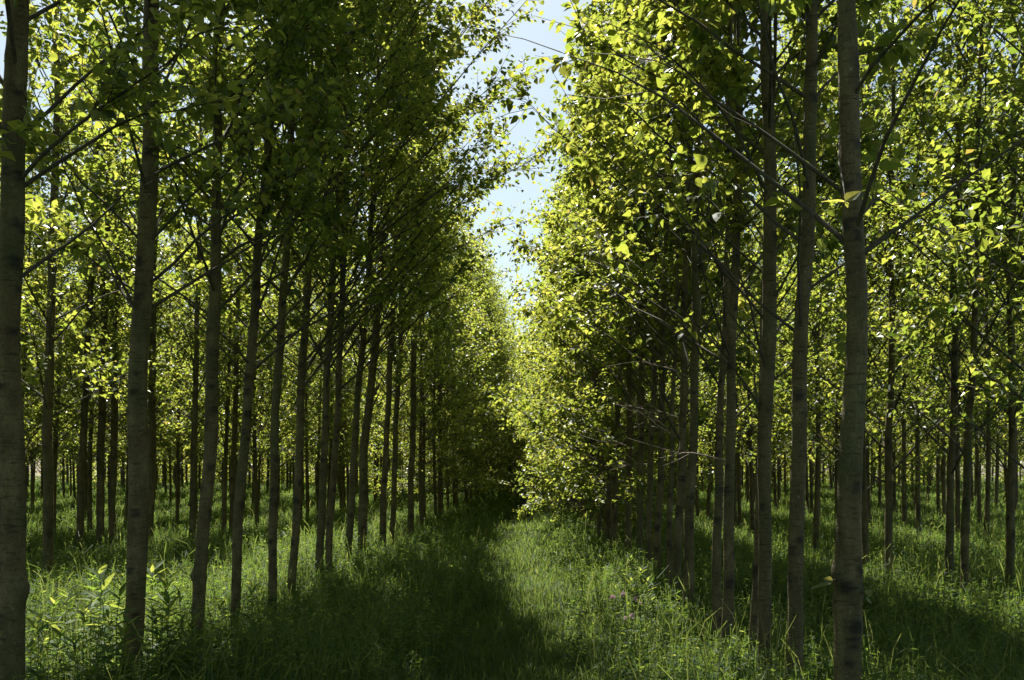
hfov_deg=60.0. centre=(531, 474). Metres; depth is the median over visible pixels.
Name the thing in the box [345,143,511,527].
poplar tree
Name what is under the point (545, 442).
poplar tree
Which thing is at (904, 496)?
poplar tree
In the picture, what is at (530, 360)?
poplar tree
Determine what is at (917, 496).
poplar tree
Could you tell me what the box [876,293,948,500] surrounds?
poplar tree
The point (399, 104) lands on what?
poplar tree
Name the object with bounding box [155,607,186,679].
tall weed
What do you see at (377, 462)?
poplar tree
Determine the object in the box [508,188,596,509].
poplar tree
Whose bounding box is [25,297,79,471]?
poplar tree
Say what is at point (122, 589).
tall weed
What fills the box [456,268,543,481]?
poplar tree
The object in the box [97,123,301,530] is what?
poplar tree
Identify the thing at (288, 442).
poplar tree
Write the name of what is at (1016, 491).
poplar tree
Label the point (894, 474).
poplar tree
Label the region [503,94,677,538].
poplar tree
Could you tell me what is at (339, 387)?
poplar tree
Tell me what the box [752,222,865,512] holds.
poplar tree
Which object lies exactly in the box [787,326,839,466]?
poplar tree
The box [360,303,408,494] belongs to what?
poplar tree
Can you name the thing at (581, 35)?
poplar tree
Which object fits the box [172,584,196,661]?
tall weed
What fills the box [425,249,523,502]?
poplar tree
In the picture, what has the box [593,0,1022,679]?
poplar tree
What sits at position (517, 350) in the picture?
poplar tree
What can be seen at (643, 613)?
wildflower
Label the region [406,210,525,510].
poplar tree
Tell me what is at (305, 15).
poplar tree
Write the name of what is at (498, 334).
poplar tree
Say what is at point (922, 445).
poplar tree
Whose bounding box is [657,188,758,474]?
poplar tree
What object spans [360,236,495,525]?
poplar tree
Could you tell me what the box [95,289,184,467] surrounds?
poplar tree
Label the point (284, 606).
tall weed
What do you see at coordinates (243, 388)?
poplar tree
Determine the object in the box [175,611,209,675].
tall weed
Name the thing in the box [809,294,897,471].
poplar tree
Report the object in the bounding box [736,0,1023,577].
poplar tree
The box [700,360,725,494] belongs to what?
poplar tree
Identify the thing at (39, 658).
tall weed
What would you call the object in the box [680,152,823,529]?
poplar tree
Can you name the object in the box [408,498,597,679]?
grass track
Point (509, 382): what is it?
poplar tree
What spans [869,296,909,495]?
poplar tree
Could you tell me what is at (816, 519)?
poplar tree
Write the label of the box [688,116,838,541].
poplar tree
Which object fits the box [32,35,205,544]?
poplar tree
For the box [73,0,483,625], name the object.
poplar tree
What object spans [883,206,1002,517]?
poplar tree
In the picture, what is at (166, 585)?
tall weed
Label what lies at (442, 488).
poplar tree
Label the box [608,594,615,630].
wildflower
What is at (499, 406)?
poplar tree
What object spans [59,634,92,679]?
tall weed
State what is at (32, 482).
poplar tree
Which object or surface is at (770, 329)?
poplar tree
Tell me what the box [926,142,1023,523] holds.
poplar tree
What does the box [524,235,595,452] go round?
poplar tree
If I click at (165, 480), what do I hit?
poplar tree
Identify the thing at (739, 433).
poplar tree
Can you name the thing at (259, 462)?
poplar tree
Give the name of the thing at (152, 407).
poplar tree
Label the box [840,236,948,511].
poplar tree
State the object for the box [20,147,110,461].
poplar tree
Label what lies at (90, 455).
poplar tree
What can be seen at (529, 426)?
poplar tree
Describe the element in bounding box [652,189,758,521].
poplar tree
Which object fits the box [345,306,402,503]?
poplar tree
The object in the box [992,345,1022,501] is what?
poplar tree
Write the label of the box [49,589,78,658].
tall weed
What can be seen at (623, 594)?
wildflower
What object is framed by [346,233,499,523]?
poplar tree
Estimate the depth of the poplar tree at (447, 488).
32.80 m
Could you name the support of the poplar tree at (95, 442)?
on the ground at (554, 515)
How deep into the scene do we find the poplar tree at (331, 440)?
30.22 m
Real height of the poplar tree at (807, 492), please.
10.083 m
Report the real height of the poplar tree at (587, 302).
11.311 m
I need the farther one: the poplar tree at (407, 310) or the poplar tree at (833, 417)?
the poplar tree at (833, 417)
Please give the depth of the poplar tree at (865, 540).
13.79 m
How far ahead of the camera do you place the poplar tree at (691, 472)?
9.05 m
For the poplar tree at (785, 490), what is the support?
on the ground at (554, 515)
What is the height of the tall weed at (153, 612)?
0.776 m
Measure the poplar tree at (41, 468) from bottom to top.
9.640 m
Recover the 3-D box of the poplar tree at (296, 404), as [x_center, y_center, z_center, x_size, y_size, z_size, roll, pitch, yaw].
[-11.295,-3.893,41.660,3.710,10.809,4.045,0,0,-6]
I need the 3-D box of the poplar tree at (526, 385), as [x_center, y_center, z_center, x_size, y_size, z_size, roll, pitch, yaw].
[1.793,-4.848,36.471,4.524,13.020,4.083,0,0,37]
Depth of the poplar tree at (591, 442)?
23.80 m
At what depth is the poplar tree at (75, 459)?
27.83 m
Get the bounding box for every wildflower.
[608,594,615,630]
[620,591,627,641]
[621,616,633,655]
[632,596,639,635]
[634,601,646,643]
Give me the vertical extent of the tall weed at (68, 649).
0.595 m
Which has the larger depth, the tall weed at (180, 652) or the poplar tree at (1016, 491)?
the poplar tree at (1016, 491)
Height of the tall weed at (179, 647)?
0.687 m
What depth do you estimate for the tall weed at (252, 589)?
8.01 m
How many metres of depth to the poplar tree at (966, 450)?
10.50 m
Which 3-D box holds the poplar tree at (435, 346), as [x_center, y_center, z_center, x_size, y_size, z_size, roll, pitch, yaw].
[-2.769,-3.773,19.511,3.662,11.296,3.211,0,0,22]
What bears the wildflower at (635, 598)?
on the ground at (554, 515)
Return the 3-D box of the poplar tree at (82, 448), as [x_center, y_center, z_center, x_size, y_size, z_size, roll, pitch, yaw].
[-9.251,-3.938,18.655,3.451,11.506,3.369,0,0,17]
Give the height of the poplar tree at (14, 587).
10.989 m
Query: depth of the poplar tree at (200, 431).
39.62 m
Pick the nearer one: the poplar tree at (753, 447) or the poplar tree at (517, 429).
the poplar tree at (517, 429)
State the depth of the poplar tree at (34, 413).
18.16 m
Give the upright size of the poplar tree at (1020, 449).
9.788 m
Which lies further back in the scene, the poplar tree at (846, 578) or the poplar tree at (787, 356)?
the poplar tree at (787, 356)
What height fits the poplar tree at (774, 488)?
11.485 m
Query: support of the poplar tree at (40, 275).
on the ground at (554, 515)
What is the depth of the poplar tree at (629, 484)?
15.38 m
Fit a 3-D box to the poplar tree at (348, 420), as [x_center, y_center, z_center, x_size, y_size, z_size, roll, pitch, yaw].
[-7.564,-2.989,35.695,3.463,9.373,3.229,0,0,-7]
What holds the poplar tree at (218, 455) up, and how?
on the ground at (554, 515)
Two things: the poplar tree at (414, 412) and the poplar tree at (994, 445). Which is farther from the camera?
the poplar tree at (994, 445)
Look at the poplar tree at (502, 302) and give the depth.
43.64 m
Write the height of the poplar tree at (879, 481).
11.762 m
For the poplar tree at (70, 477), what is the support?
on the ground at (554, 515)
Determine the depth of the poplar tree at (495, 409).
47.98 m
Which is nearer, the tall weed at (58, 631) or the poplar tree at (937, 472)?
the tall weed at (58, 631)
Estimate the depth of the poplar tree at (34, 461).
40.59 m
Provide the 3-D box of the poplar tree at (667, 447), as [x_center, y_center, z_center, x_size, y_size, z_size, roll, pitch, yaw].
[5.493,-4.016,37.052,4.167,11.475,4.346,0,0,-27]
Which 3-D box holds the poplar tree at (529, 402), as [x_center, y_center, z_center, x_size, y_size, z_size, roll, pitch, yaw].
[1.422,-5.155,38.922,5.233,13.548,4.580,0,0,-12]
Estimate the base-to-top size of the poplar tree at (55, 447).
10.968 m
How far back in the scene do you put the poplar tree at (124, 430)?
24.02 m
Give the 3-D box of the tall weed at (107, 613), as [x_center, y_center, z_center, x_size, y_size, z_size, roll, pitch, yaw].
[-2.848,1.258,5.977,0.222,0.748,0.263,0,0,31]
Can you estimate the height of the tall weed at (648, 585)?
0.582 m
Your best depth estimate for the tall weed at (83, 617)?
6.09 m
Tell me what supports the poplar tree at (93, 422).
on the ground at (554, 515)
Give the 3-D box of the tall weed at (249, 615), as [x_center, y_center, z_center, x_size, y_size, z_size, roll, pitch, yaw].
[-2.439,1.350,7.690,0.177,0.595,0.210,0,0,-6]
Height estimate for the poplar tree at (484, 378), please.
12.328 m
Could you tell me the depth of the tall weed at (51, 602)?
6.39 m
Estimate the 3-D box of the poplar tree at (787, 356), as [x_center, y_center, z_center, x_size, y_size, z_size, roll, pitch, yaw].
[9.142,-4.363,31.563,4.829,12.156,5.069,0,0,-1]
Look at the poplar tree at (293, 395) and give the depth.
24.54 m
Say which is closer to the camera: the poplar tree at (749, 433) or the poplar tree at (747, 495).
the poplar tree at (749, 433)
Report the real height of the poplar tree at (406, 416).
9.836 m
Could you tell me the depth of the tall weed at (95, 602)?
6.95 m
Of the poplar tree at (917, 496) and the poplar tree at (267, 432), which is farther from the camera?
the poplar tree at (267, 432)
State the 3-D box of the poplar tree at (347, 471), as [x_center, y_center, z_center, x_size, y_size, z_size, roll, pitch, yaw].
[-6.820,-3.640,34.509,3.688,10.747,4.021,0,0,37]
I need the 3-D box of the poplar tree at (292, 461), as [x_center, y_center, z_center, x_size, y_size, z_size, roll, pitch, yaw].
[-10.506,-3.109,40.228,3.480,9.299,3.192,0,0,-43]
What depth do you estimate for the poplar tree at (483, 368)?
34.62 m
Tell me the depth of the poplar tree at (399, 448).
47.12 m
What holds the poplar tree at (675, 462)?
on the ground at (554, 515)
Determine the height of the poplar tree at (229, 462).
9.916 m
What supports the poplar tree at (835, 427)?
on the ground at (554, 515)
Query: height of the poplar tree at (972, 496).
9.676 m
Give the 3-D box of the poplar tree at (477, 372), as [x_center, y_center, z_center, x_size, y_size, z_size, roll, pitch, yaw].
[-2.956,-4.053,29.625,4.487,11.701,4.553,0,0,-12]
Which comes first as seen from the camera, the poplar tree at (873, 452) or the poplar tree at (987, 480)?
the poplar tree at (987, 480)
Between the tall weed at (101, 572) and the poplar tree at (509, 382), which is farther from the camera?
the poplar tree at (509, 382)
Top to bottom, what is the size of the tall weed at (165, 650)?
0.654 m
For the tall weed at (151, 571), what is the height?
0.985 m
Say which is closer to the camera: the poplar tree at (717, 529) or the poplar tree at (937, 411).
the poplar tree at (717, 529)
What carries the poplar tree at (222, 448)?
on the ground at (554, 515)
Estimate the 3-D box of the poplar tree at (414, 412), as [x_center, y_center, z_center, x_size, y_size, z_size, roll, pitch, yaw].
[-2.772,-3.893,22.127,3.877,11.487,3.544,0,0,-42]
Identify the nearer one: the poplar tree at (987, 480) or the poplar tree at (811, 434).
the poplar tree at (987, 480)
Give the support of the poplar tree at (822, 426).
on the ground at (554, 515)
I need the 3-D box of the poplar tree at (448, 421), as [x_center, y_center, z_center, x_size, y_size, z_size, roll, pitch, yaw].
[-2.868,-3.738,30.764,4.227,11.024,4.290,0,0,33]
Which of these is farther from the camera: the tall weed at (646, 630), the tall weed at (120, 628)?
the tall weed at (646, 630)
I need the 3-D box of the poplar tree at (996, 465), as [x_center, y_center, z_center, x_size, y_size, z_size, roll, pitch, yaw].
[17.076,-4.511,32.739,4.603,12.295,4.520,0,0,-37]
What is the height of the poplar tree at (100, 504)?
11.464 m
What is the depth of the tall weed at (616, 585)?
9.00 m
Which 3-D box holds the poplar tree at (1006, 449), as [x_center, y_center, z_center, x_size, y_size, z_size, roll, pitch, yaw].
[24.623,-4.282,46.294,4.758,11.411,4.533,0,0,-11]
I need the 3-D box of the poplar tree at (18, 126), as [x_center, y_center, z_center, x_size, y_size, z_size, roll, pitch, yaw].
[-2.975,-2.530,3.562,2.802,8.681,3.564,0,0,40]
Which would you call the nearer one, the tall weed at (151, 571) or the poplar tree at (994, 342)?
the tall weed at (151, 571)
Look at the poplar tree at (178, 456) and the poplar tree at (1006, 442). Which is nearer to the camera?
the poplar tree at (178, 456)
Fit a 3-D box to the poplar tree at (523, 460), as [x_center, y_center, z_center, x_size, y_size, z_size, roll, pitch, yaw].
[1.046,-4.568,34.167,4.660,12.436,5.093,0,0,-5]
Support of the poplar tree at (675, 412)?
on the ground at (554, 515)
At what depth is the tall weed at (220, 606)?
7.62 m
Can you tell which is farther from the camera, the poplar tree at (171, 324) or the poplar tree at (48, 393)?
the poplar tree at (171, 324)
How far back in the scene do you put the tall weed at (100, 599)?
6.37 m
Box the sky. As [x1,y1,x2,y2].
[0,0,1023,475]
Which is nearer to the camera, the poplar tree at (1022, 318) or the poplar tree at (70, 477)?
the poplar tree at (1022, 318)
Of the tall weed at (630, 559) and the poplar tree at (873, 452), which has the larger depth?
the poplar tree at (873, 452)
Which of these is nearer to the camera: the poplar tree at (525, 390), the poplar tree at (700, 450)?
the poplar tree at (700, 450)
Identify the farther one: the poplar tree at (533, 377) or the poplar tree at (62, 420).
the poplar tree at (62, 420)
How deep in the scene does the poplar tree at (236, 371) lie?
21.00 m
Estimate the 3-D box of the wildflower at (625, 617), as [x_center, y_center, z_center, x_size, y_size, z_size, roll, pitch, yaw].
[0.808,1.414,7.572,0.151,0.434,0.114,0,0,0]
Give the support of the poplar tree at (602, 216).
on the ground at (554, 515)
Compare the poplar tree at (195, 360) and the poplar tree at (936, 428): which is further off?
the poplar tree at (936, 428)
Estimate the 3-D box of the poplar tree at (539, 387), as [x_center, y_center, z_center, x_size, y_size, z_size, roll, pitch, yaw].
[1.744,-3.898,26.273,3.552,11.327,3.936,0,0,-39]
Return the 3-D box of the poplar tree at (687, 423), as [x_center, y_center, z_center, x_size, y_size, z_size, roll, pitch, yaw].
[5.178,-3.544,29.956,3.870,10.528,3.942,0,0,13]
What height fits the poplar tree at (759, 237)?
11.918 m
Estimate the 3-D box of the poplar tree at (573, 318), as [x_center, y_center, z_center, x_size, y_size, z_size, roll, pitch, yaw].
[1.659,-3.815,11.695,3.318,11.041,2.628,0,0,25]
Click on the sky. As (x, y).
(537, 32)
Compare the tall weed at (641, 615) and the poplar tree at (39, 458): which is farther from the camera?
the poplar tree at (39, 458)
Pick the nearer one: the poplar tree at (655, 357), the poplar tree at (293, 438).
the poplar tree at (655, 357)
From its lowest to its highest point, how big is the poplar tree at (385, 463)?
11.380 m
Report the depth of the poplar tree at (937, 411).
37.16 m
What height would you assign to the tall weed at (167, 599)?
0.841 m
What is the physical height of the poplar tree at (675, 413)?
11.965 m
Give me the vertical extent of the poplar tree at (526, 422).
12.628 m
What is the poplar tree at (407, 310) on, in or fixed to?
on the ground at (554, 515)
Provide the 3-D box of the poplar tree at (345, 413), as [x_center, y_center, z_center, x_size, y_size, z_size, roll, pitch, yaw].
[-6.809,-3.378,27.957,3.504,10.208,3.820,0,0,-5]
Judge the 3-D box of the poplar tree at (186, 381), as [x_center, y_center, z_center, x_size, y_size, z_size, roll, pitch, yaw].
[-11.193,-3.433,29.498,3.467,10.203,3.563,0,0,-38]
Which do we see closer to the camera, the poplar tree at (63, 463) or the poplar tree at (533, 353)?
the poplar tree at (533, 353)
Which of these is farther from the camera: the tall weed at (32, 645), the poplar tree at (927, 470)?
the poplar tree at (927, 470)
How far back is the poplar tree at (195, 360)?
18.32 m
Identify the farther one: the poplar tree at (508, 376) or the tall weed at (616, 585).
the poplar tree at (508, 376)
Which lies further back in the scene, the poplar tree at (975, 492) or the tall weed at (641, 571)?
the poplar tree at (975, 492)
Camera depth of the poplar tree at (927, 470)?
38.29 m
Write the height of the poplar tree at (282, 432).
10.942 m
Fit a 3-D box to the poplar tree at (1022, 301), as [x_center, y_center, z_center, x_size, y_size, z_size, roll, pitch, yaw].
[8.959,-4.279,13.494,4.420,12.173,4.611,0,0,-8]
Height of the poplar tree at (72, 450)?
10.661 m
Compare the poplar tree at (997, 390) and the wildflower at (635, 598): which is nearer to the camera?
the wildflower at (635, 598)
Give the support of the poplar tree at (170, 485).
on the ground at (554, 515)
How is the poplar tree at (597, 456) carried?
on the ground at (554, 515)
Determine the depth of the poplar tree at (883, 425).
41.20 m
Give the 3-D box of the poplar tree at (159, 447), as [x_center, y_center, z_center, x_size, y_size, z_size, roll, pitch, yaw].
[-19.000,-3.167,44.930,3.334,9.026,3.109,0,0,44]
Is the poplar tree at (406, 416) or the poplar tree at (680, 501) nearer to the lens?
the poplar tree at (680, 501)
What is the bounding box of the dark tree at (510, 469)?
[500,440,530,493]
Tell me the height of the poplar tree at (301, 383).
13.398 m
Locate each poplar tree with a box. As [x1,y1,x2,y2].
[0,0,63,160]
[0,0,181,579]
[0,0,296,679]
[0,0,391,679]
[0,95,55,375]
[0,109,82,506]
[20,10,166,550]
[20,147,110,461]
[21,84,131,530]
[21,121,173,530]
[21,179,78,471]
[21,218,107,476]
[21,239,73,457]
[23,14,190,543]
[23,241,68,507]
[24,273,64,498]
[24,337,43,465]
[25,0,404,637]
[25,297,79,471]
[27,328,78,497]
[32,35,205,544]
[34,338,41,490]
[36,373,78,498]
[38,218,126,514]
[38,311,107,502]
[38,347,94,495]
[41,258,127,503]
[55,17,239,537]
[55,246,156,501]
[59,164,203,525]
[60,153,220,472]
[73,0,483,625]
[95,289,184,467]
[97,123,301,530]
[118,312,183,464]
[120,226,231,522]
[125,340,184,495]
[126,20,291,542]
[156,233,268,517]
[156,302,201,505]
[156,310,223,499]
[157,223,231,511]
[157,310,188,495]
[157,311,225,503]
[159,0,520,615]
[162,236,267,448]
[165,96,315,532]
[170,168,334,528]
[172,0,549,594]
[189,271,294,504]
[199,225,292,473]
[199,331,239,483]
[202,0,591,573]
[202,323,269,494]
[204,182,352,525]
[217,294,295,505]
[218,303,292,502]
[225,188,356,516]
[227,0,592,576]
[230,276,315,505]
[256,287,322,468]
[258,241,366,513]
[263,310,347,490]
[263,330,322,496]
[266,260,358,517]
[268,4,460,556]
[277,2,548,561]
[285,256,381,514]
[295,265,384,510]
[295,320,348,495]
[304,72,477,541]
[307,256,407,506]
[307,340,383,499]
[309,286,384,508]
[315,21,471,546]
[334,89,488,534]
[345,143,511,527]
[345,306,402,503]
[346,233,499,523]
[348,316,407,500]
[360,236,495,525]
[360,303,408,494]
[360,343,409,497]
[361,357,402,496]
[363,305,410,479]
[369,332,410,494]
[370,179,498,515]
[370,302,416,494]
[377,176,512,517]
[378,243,509,509]
[389,258,525,491]
[398,238,502,510]
[399,215,539,483]
[402,259,513,513]
[405,232,526,503]
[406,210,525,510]
[407,239,534,491]
[416,232,551,498]
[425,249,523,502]
[425,257,539,501]
[431,248,522,492]
[437,268,524,491]
[443,256,529,494]
[444,310,517,472]
[445,262,525,490]
[448,271,524,493]
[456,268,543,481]
[459,299,544,489]
[471,305,524,431]
[483,0,741,548]
[483,8,752,553]
[484,0,793,626]
[485,309,527,471]
[486,0,1023,679]
[495,15,701,544]
[496,1,698,548]
[498,132,657,520]
[502,123,676,525]
[502,201,621,499]
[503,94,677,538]
[505,166,619,518]
[505,235,594,500]
[507,0,729,566]
[507,163,638,519]
[507,178,710,484]
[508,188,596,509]
[508,227,554,481]
[508,244,562,499]
[508,248,589,491]
[509,234,564,493]
[509,306,567,502]
[510,138,635,516]
[510,164,644,524]
[511,238,634,501]
[513,216,605,471]
[513,298,635,509]
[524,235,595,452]
[530,0,787,577]
[530,0,800,600]
[533,1,866,640]
[535,0,909,652]
[545,0,724,558]
[564,0,780,596]
[580,0,907,669]
[584,0,928,679]
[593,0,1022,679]
[623,263,717,485]
[625,252,705,509]
[633,226,718,476]
[645,224,718,456]
[645,279,738,512]
[645,280,707,501]
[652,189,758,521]
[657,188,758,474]
[658,249,751,520]
[666,170,813,527]
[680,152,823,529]
[688,96,844,471]
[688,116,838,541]
[698,361,753,496]
[699,389,725,494]
[700,1,905,450]
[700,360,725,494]
[706,373,775,498]
[709,244,787,501]
[712,331,756,477]
[721,2,987,570]
[724,225,834,509]
[724,245,780,502]
[730,2,934,554]
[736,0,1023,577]
[738,183,832,467]
[740,216,824,508]
[751,24,949,496]
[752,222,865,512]
[756,260,841,511]
[771,399,789,494]
[775,264,833,468]
[781,276,840,461]
[782,174,886,517]
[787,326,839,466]
[788,173,933,449]
[807,175,968,526]
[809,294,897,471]
[810,294,887,466]
[816,0,1023,586]
[818,0,1023,597]
[820,299,877,456]
[824,0,1023,417]
[825,71,1006,528]
[827,192,934,515]
[834,229,933,511]
[839,0,1023,468]
[839,313,897,494]
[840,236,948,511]
[867,72,1007,534]
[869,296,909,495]
[871,279,924,463]
[872,53,1023,538]
[876,45,1023,538]
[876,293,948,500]
[882,186,1018,518]
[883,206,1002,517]
[883,245,964,469]
[886,255,979,491]
[890,0,1023,586]
[896,287,946,501]
[899,354,946,492]
[906,333,936,494]
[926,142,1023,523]
[926,292,1007,506]
[931,67,1023,459]
[933,145,1023,468]
[940,1,1023,423]
[945,198,1023,509]
[945,318,1004,498]
[947,188,1022,507]
[947,319,1000,466]
[949,139,1023,306]
[962,195,1023,449]
[964,186,1023,440]
[972,322,1023,494]
[981,291,1022,501]
[992,315,1020,493]
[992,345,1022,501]
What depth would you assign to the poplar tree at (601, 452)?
21.41 m
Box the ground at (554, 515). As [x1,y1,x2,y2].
[25,476,1023,664]
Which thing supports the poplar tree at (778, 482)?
on the ground at (554, 515)
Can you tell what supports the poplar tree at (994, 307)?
on the ground at (554, 515)
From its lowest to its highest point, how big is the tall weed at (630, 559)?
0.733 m
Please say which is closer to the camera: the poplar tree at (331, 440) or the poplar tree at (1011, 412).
the poplar tree at (1011, 412)
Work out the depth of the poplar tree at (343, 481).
33.15 m
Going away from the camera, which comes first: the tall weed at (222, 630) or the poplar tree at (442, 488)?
the tall weed at (222, 630)
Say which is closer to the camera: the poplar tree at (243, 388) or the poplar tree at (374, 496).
the poplar tree at (243, 388)
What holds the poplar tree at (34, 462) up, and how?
on the ground at (554, 515)
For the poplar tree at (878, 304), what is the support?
on the ground at (554, 515)
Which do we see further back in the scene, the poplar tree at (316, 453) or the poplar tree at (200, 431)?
the poplar tree at (316, 453)
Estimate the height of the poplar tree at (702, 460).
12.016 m
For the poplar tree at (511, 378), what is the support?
on the ground at (554, 515)
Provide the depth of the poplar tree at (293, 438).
43.02 m
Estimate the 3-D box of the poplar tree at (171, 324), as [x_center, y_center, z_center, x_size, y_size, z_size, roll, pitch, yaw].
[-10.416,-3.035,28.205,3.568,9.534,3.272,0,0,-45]
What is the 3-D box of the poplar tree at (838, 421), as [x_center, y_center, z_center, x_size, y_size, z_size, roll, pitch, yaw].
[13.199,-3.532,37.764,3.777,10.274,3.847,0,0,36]
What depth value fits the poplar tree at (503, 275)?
46.46 m
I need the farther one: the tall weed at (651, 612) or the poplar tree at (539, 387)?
the poplar tree at (539, 387)
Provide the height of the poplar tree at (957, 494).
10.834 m
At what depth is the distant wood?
61.30 m
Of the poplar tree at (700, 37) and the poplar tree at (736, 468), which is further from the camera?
the poplar tree at (736, 468)
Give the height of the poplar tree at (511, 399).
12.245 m
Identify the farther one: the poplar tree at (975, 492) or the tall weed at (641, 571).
the poplar tree at (975, 492)
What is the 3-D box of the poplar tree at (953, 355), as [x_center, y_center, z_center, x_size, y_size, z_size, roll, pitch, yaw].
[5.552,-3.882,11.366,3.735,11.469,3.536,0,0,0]
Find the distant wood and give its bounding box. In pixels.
[26,305,1023,491]
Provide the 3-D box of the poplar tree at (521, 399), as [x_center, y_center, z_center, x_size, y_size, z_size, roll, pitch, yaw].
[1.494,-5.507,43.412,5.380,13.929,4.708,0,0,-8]
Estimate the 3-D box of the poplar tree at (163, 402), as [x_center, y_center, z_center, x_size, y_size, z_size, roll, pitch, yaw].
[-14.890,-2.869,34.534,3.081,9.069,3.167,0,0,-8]
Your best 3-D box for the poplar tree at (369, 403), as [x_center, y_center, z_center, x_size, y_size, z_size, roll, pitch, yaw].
[-2.828,-4.111,15.922,3.310,11.743,3.291,0,0,0]
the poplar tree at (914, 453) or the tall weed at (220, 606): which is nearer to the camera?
the tall weed at (220, 606)
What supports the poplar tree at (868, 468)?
on the ground at (554, 515)
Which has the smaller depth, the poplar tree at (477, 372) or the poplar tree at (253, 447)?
the poplar tree at (253, 447)
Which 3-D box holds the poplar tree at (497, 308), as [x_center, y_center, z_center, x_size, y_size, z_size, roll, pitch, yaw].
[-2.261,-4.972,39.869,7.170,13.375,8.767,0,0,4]
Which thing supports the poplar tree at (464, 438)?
on the ground at (554, 515)
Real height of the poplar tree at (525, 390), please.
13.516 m
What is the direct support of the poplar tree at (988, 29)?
on the ground at (554, 515)
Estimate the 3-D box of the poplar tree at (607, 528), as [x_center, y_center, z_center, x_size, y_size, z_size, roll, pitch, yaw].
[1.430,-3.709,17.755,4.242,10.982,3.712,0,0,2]
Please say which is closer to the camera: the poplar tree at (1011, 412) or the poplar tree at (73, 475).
the poplar tree at (1011, 412)
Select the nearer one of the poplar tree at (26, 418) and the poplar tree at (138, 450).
the poplar tree at (138, 450)
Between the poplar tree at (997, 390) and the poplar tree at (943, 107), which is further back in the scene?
the poplar tree at (997, 390)
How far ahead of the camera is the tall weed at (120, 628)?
5.93 m
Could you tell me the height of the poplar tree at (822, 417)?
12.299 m
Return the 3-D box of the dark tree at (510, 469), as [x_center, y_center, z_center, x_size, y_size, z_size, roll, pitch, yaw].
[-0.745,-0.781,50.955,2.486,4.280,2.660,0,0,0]
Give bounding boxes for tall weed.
[25,608,58,679]
[25,637,47,679]
[26,645,57,679]
[36,593,69,665]
[42,622,73,679]
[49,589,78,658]
[58,629,77,676]
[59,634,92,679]
[60,602,100,675]
[71,569,109,656]
[76,565,124,668]
[79,588,112,673]
[81,623,114,679]
[93,608,124,679]
[94,576,139,678]
[102,613,146,679]
[131,635,159,679]
[135,602,178,676]
[141,570,185,665]
[143,560,172,670]
[146,587,187,674]
[147,622,183,679]
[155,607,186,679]
[164,625,198,678]
[167,610,191,676]
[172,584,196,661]
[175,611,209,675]
[203,609,219,648]
[211,597,231,644]
[212,626,229,669]
[240,597,259,632]
[241,581,262,630]
[279,592,295,627]
[612,583,622,614]
[621,552,640,598]
[624,574,639,617]
[631,565,650,611]
[633,601,646,638]
[639,573,655,621]
[641,622,650,645]
[645,594,660,630]
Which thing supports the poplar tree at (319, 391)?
on the ground at (554, 515)
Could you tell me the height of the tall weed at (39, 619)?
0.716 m
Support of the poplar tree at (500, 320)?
on the ground at (554, 515)
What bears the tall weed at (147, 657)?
on the ground at (554, 515)
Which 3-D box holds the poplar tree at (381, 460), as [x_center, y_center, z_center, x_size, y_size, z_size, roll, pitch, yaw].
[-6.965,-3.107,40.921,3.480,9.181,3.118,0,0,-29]
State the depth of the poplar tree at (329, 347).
12.41 m
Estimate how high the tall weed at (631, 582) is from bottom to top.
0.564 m
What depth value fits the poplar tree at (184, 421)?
31.06 m
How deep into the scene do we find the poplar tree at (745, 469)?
38.53 m
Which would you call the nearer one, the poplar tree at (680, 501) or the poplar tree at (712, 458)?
the poplar tree at (680, 501)
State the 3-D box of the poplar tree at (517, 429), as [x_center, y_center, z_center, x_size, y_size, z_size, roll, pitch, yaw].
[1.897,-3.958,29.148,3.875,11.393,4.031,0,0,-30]
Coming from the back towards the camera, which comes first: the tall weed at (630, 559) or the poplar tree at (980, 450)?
the poplar tree at (980, 450)
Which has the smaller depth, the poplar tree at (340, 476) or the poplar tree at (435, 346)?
the poplar tree at (435, 346)
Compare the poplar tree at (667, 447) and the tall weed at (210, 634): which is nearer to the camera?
the tall weed at (210, 634)
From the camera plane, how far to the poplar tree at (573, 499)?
35.22 m
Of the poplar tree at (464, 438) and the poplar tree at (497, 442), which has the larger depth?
the poplar tree at (497, 442)
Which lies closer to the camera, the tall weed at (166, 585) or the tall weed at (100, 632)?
the tall weed at (100, 632)
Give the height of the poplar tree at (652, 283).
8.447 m
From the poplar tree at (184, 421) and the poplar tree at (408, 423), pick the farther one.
the poplar tree at (408, 423)
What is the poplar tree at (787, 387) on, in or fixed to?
on the ground at (554, 515)
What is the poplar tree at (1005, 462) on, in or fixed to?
on the ground at (554, 515)
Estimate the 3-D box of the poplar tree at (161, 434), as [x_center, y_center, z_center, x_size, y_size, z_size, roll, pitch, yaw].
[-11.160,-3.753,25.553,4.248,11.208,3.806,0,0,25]
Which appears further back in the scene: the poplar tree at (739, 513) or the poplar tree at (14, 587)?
the poplar tree at (739, 513)
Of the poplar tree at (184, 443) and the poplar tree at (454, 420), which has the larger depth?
the poplar tree at (184, 443)
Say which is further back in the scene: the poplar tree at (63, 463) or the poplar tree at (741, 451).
the poplar tree at (63, 463)
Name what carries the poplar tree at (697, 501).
on the ground at (554, 515)
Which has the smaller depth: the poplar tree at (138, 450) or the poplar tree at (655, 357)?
the poplar tree at (138, 450)
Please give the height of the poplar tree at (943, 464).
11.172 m
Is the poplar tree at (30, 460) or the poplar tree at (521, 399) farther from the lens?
the poplar tree at (521, 399)

